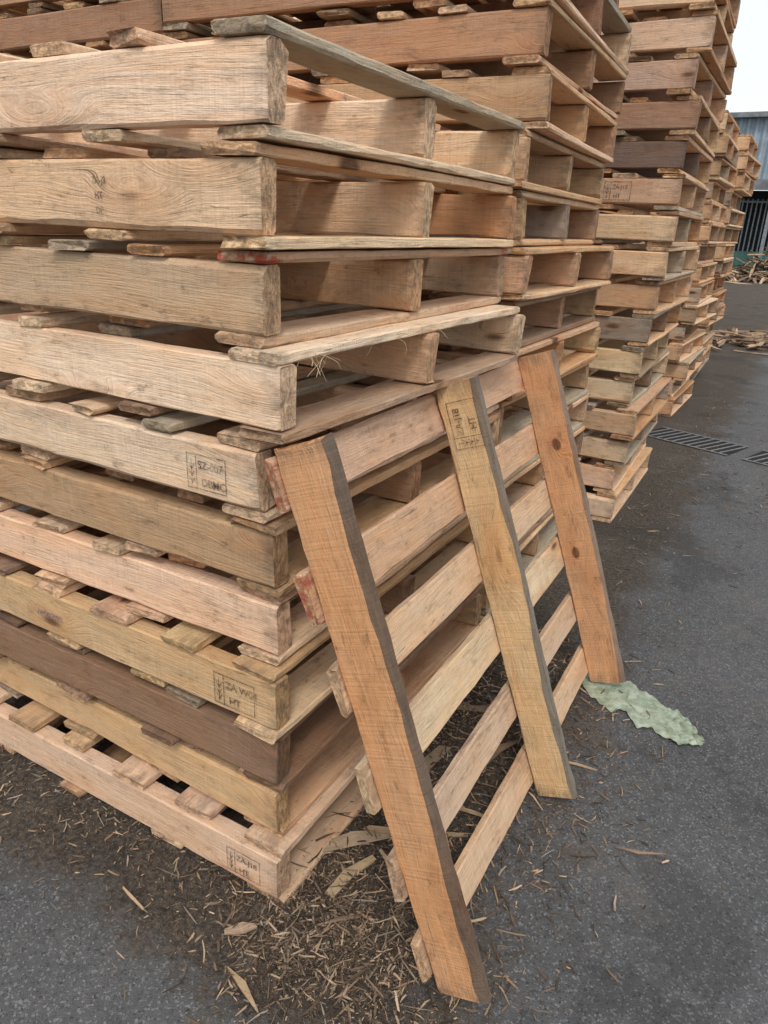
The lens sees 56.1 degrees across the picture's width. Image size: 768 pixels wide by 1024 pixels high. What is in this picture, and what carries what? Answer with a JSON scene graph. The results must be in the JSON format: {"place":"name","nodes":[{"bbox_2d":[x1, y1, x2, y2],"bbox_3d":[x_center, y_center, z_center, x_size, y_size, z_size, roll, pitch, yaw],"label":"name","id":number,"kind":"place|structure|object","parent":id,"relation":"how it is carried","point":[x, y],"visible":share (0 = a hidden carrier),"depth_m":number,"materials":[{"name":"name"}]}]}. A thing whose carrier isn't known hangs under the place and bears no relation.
{"place":"outdoors","nodes":[
{"label":"outdoors","id":0,"kind":"place"},
{"bbox_2d":[2,9,33,58],"bbox_3d":[-2.046,-1.354,3.869,1.310,2.098,1.135,14,24,27],"label":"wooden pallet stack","id":1,"kind":"object","parent":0,"point":[25,54],"depth_m":3.15,"materials":[{"name":"brown wood"}]},
{"bbox_2d":[0,280,767,1023],"bbox_3d":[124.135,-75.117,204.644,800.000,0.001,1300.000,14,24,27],"label":"asphalt ground","id":2,"kind":"structure","parent":0,"point":[712,842],"depth_m":1.60,"materials":[{"name":"grey asphalt"}]},
{"bbox_2d":[0,0,297,454],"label":"wooden pallet stack","id":3,"kind":"object","parent":2,"relation":"on","point":[89,23],"visible":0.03,"depth_m":2.46,"materials":[{"name":"brown wood"}]},
{"bbox_2d":[0,14,525,903],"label":"wooden pallet stack","id":4,"kind":"object","parent":2,"relation":"on","point":[222,262],"visible":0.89,"depth_m":1.36,"materials":[{"name":"brown wood"}]},
{"bbox_2d":[0,400,767,1023],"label":"wood chip debris","id":5,"kind":"object","parent":2,"relation":"on","point":[288,916],"visible":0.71,"depth_m":1.44,"materials":[{"name":"brown wood"}]},
{"bbox_2d":[123,704,667,1012],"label":"splintered wood scraps","id":6,"kind":"object","parent":2,"relation":"on","point":[341,842],"visible":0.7,"depth_m":1.61,"materials":[{"name":"brown wood"}]},
{"bbox_2d":[162,0,632,624],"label":"wooden pallet stack","id":7,"kind":"object","parent":2,"relation":"on","point":[536,66],"visible":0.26,"depth_m":2.14,"materials":[{"name":"brown wood"}]},
{"bbox_2d":[264,350,625,1003],"bbox_3d":[0.281,0.205,1.661,0.462,1.013,1.202,13,24,26],"label":"wooden pallet","id":8,"kind":"object","parent":2,"relation":"on","point":[344,571],"visible":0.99,"depth_m":1.50,"materials":[{"name":"brown wood"}]},
{"bbox_2d":[527,0,740,522],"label":"wooden pallet stack","id":9,"kind":"object","parent":2,"relation":"on","point":[682,64],"visible":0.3,"depth_m":3.18,"materials":[{"name":"brown wood"}]},
{"bbox_2d":[582,673,703,747],"bbox_3d":[0.745,0.568,2.134,0.177,0.016,0.444,-11,25,-31],"label":"green plastic sheet","id":10,"kind":"object","parent":2,"relation":"on","point":[670,723],"visible":0.82,"depth_m":2.12,"materials":[{"name":"green plastic"}]},
{"bbox_2d":[595,110,739,416],"bbox_3d":[2.001,-1.984,5.860,1.331,2.098,1.107,14,24,27],"label":"wooden pallet stack","id":11,"kind":"object","parent":2,"relation":"on","point":[685,343],"visible":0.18,"depth_m":5.47,"materials":[{"name":"brown wood"}]},
{"bbox_2d":[648,427,748,455],"bbox_3d":[2.126,-0.494,4.955,0.340,0.004,0.620,-17,28,-39],"label":"drain grate","id":12,"kind":"object","parent":2,"relation":"on","point":[725,448],"visible":0.94,"depth_m":4.93,"materials":[{"name":"metal"}]},
{"bbox_2d":[688,134,761,379],"bbox_3d":[2.630,-2.385,6.929,1.388,2.098,1.115,14,24,27],"label":"wooden pallet stack","id":13,"kind":"object","parent":2,"relation":"on","point":[749,164],"visible":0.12,"depth_m":6.48,"materials":[{"name":"brown wood"}]},
{"bbox_2d":[711,327,767,354],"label":"broken board litter","id":14,"kind":"object","parent":2,"relation":"on","point":[755,339],"visible":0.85,"depth_m":9.64,"materials":[{"name":"brown wood"}]},
{"bbox_2d":[724,247,767,283],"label":"broken board heap","id":15,"kind":"object","parent":2,"relation":"on","point":[755,274],"visible":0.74,"depth_m":24.12,"materials":[{"name":"brown wood"}]},
{"bbox_2d":[725,111,767,273],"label":"corrugated metal shed","id":16,"kind":"structure","parent":2,"relation":"on","point":[753,234],"depth_m":26.41,"materials":[{"name":"paint"}]},
{"bbox_2d":[742,450,767,465],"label":"drain grate","id":17,"kind":"object","parent":2,"relation":"on","point":[761,457],"visible":1,"depth_m":4.60,"materials":[{"name":"metal"}]},
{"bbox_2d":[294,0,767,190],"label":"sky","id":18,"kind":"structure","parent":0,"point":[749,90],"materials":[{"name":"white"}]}
]}

